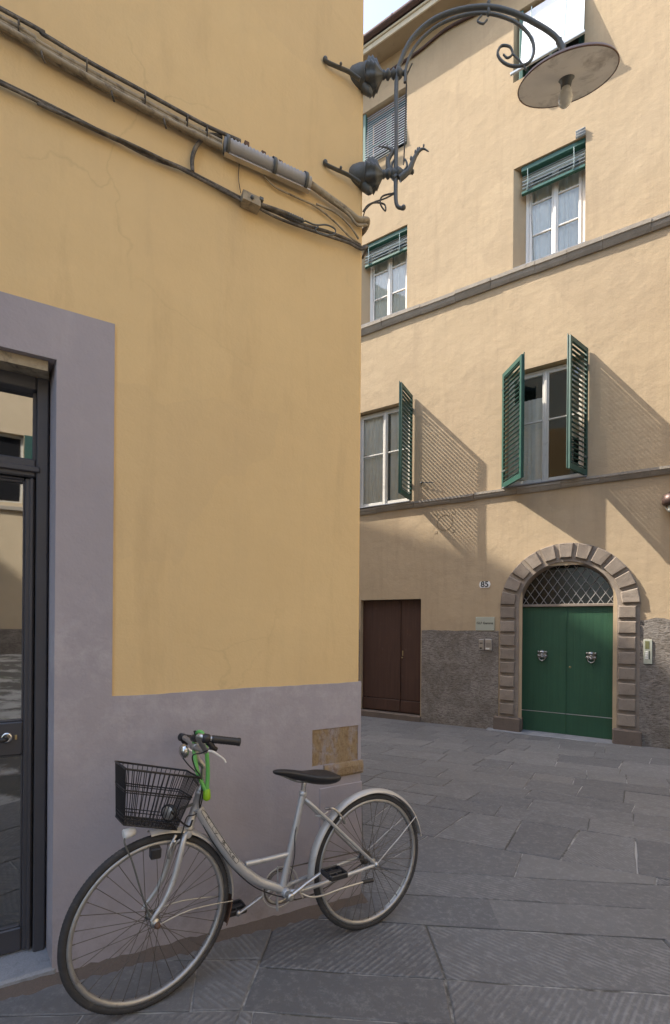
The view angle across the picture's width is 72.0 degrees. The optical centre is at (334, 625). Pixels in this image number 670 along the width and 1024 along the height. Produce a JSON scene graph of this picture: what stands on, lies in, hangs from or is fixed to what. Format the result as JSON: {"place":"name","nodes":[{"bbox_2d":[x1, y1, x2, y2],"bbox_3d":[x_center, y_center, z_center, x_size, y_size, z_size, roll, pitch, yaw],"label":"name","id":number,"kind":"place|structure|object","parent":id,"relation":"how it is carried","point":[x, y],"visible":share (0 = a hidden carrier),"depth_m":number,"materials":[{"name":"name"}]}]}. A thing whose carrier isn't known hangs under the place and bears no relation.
{"place":"outdoors","nodes":[
{"label":"outdoors","id":0,"kind":"place"},
{"bbox_2d":[0,716,669,1023],"bbox_3d":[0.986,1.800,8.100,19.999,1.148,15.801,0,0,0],"label":"pavement","id":1,"kind":"structure","parent":0,"point":[464,881],"depth_m":2.51,"materials":[{"name":"grey stone"}]},
{"bbox_2d":[0,0,363,987],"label":"corner building","id":2,"kind":"structure","parent":1,"relation":"on","point":[180,378],"depth_m":2.20,"materials":[{"name":"paint"}]},
{"bbox_2d":[0,475,35,954],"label":"door","id":3,"kind":"structure","parent":2,"relation":"in","point":[16,735],"depth_m":2.00,"materials":[{"name":"black metal"}]},
{"bbox_2d":[0,14,222,151],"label":"cable bundle","id":4,"kind":"object","parent":2,"relation":"attached to","point":[53,56],"visible":1,"depth_m":2.00,"materials":[{"name":"paint"}]},
{"bbox_2d":[0,6,240,141],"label":"cable","id":5,"kind":"object","parent":4,"relation":"on","point":[41,31],"visible":0.96,"depth_m":2.01,"materials":[{"name":"black rubber"}]},
{"bbox_2d":[0,79,240,201],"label":"cable run","id":6,"kind":"object","parent":2,"relation":"attached to","point":[46,105],"visible":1,"depth_m":2.03,"materials":[{"name":"black rubber"}]},
{"bbox_2d":[190,132,222,171],"bbox_3d":[-0.620,-2.279,2.224,0.153,0.246,0.019,0,0,-28],"label":"link cable","id":7,"kind":"object","parent":6,"relation":"attached to","point":[198,143],"visible":0.79,"depth_m":2.19,"materials":[{"name":"grey rubber"}]},
{"bbox_2d":[240,189,263,214],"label":"junction block","id":8,"kind":"structure","parent":2,"relation":"attached to","point":[250,202],"depth_m":2.30,"materials":[{"name":"paint"}]},
{"bbox_2d":[223,134,311,193],"bbox_3d":[-0.336,-2.358,2.351,0.460,0.128,0.085,0,0,-28],"label":"cable sleeve","id":9,"kind":"object","parent":2,"relation":"attached to","point":[262,162],"visible":1,"depth_m":2.33,"materials":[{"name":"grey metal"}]},
{"bbox_2d":[263,175,360,244],"bbox_3d":[-0.109,-2.247,2.506,0.589,0.129,0.010,0,0,-28],"label":"thin cable","id":10,"kind":"object","parent":2,"relation":"attached to","point":[315,206],"visible":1,"depth_m":2.50,"materials":[{"name":"rubber"}]},
{"bbox_2d":[259,202,368,258],"bbox_3d":[-0.097,-2.143,2.503,0.679,0.094,0.079,0,0,-33],"label":"cable run","id":11,"kind":"object","parent":2,"relation":"attached to","point":[265,208],"visible":1,"depth_m":2.46,"materials":[{"name":"black rubber"}]},
{"bbox_2d":[288,212,335,235],"bbox_3d":[-0.120,-2.151,2.466,0.293,0.076,0.022,0,0,-28],"label":"cable tensioner","id":12,"kind":"object","parent":11,"relation":"attached to","point":[296,217],"visible":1,"depth_m":2.47,"materials":[{"name":"grey metal"}]},
{"bbox_2d":[316,203,358,238],"bbox_3d":[0.018,-2.251,2.569,0.275,0.096,0.011,0,0,-28],"label":"thin cable","id":13,"kind":"object","parent":2,"relation":"attached to","point":[337,214],"visible":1,"depth_m":2.57,"materials":[{"name":"paint"}]},
{"bbox_2d":[310,181,369,235],"bbox_3d":[0.005,-2.322,2.628,0.399,0.124,0.171,0,0,-28],"label":"thick cable","id":14,"kind":"object","parent":2,"relation":"attached to","point":[355,218],"visible":0.85,"depth_m":2.56,"materials":[{"name":"paint"}]},
{"bbox_2d":[323,0,619,210],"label":"street lamp","id":15,"kind":"object","parent":2,"relation":"attached to","point":[563,77],"visible":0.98,"depth_m":2.52,"materials":[{"name":"grey metal"}]},
{"bbox_2d":[362,192,393,215],"bbox_3d":[0.253,-2.413,2.648,0.194,0.111,0.009,0,0,14],"label":"lamp cable","id":16,"kind":"object","parent":15,"relation":"attached to","point":[377,202],"visible":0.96,"depth_m":2.64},
{"bbox_2d":[0,892,367,1000],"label":"dirt strip","id":17,"kind":"object","parent":1,"relation":"on","point":[35,985],"visible":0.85,"depth_m":2.13,"materials":[{"name":"stone"}]},
{"bbox_2d":[57,730,421,1014],"bbox_3d":[-0.253,0.984,2.127,1.744,1.082,0.514,4,-5,-32],"label":"bicycle","id":18,"kind":"object","parent":1,"relation":"on","point":[221,856],"visible":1,"depth_m":1.95,"materials":[{"name":"metal"}]},
{"bbox_2d":[192,730,210,800],"bbox_3d":[-0.570,0.591,1.948,0.100,0.294,0.041,0,0,25],"label":"cable lock","id":19,"kind":"object","parent":18,"relation":"hanging from","point":[206,792],"visible":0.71,"depth_m":1.93,"materials":[{"name":"green plastic"}]},
{"bbox_2d":[358,0,669,748],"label":"apartment building","id":20,"kind":"structure","parent":1,"relation":"on","point":[515,345],"depth_m":8.87,"materials":[{"name":"paint"}]},
{"bbox_2d":[361,227,406,325],"bbox_3d":[1.127,-7.738,10.389,1.200,1.894,0.388,0,0,31],"label":"window","id":21,"kind":"structure","parent":20,"relation":"in","point":[388,273],"depth_m":10.42,"materials":[{"name":"white glass"}]},
{"bbox_2d":[363,95,406,160],"bbox_3d":[1.049,-11.024,10.405,1.290,1.357,0.384,0,0,31],"label":"window","id":22,"kind":"structure","parent":20,"relation":"in","point":[368,133],"depth_m":10.43,"materials":[{"name":"green paint"}]},
{"bbox_2d":[360,381,412,508],"bbox_3d":[0.961,-3.797,10.073,1.460,2.312,0.912,0,0,31],"label":"window","id":23,"kind":"structure","parent":20,"relation":"in","point":[374,452],"depth_m":10.37,"materials":[{"name":"white glass"}]},
{"bbox_2d":[361,600,420,721],"bbox_3d":[1.258,0.875,10.276,1.500,2.870,0.350,0,0,31],"label":"door","id":24,"kind":"structure","parent":20,"relation":"in","point":[381,618],"depth_m":10.37,"materials":[{"name":"brown wood"}]},
{"bbox_2d":[400,599,420,713],"bbox_3d":[1.669,0.678,10.029,0.501,2.470,0.086,0,0,31],"label":"door","id":25,"kind":"structure","parent":20,"relation":"in","point":[410,609],"depth_m":10.03,"materials":[{"name":"brown wood"}]},
{"bbox_2d":[435,511,454,533],"bbox_3d":[2.266,-2.122,9.526,0.430,0.430,0.010,0,0,31],"label":"wall ornament","id":26,"kind":"object","parent":20,"relation":"attached to","point":[453,512],"depth_m":9.51,"materials":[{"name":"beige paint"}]},
{"bbox_2d":[479,639,483,649],"bbox_3d":[2.893,0.384,9.113,0.095,0.213,0.042,0,0,31],"label":"intercom","id":27,"kind":"object","parent":20,"relation":"attached to","point":[481,644],"visible":1,"depth_m":9.10,"materials":[{"name":"metal"}]},
{"bbox_2d":[479,581,489,587],"bbox_3d":[2.955,-0.803,9.098,0.210,0.127,0.013,0,0,31],"label":"house number plate","id":28,"kind":"object","parent":20,"relation":"attached to","point":[484,584],"visible":1,"depth_m":9.10,"materials":[{"name":"white ceramic"}]},
{"bbox_2d":[476,617,494,630],"bbox_3d":[2.956,-0.027,9.086,0.365,0.270,0.027,0,0,31],"label":"name plaque","id":29,"kind":"object","parent":20,"relation":"attached to","point":[485,623],"visible":1,"depth_m":9.07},
{"bbox_2d":[485,639,491,649],"bbox_3d":[3.010,0.384,9.040,0.120,0.220,0.045,0,0,31],"label":"intercom","id":30,"kind":"object","parent":20,"relation":"attached to","point":[488,644],"visible":1,"depth_m":9.02,"materials":[{"name":"metal"}]},
{"bbox_2d":[501,334,588,488],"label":"window","id":31,"kind":"structure","parent":20,"relation":"in","point":[528,448],"depth_m":8.55,"materials":[{"name":"green paint"}]},
{"bbox_2d":[510,0,584,78],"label":"window","id":32,"kind":"structure","parent":20,"relation":"in","point":[566,18],"depth_m":8.41,"materials":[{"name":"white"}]},
{"bbox_2d":[513,127,585,268],"bbox_3d":[4.024,-7.811,8.628,1.220,2.085,0.388,0,0,31],"label":"window","id":33,"kind":"structure","parent":20,"relation":"in","point":[555,204],"depth_m":8.65,"materials":[{"name":"white glass"}]},
{"bbox_2d":[522,607,611,733],"bbox_3d":[4.262,0.845,8.506,1.540,2.367,0.133,0,0,31],"label":"door","id":34,"kind":"structure","parent":20,"relation":"in","point":[543,628],"depth_m":8.72,"materials":[{"name":"green wood"}]},
{"bbox_2d":[565,606,612,739],"bbox_3d":[4.590,0.848,8.307,0.778,2.367,0.133,0,0,31],"label":"door","id":35,"kind":"structure","parent":20,"relation":"in","point":[589,630],"depth_m":8.33,"materials":[{"name":"green wood"}]},
{"bbox_2d":[643,640,651,663],"bbox_3d":[5.224,0.446,7.696,0.120,0.410,0.041,0,0,31],"label":"entry panel","id":36,"kind":"object","parent":20,"relation":"attached to","point":[647,658],"visible":1,"depth_m":7.68,"materials":[{"name":"white plastic"}]},
{"bbox_2d":[661,492,669,511],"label":"wall lantern","id":37,"kind":"object","parent":20,"relation":"attached to","point":[665,500],"depth_m":7.41,"materials":[{"name":"brown metal"}]},
{"bbox_2d":[363,0,408,33],"label":"sky","id":38,"kind":"structure","parent":0,"point":[375,11],"materials":[{"name":"white"}]},
{"bbox_2d":[390,16,474,70],"bbox_3d":[1.787,-12.223,9.835,2.627,0.245,0.056,0,0,31],"label":"service pipe","id":39,"kind":"object","parent":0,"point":[437,35],"visible":0.53,"depth_m":9.62,"materials":[{"name":"grey metal"}]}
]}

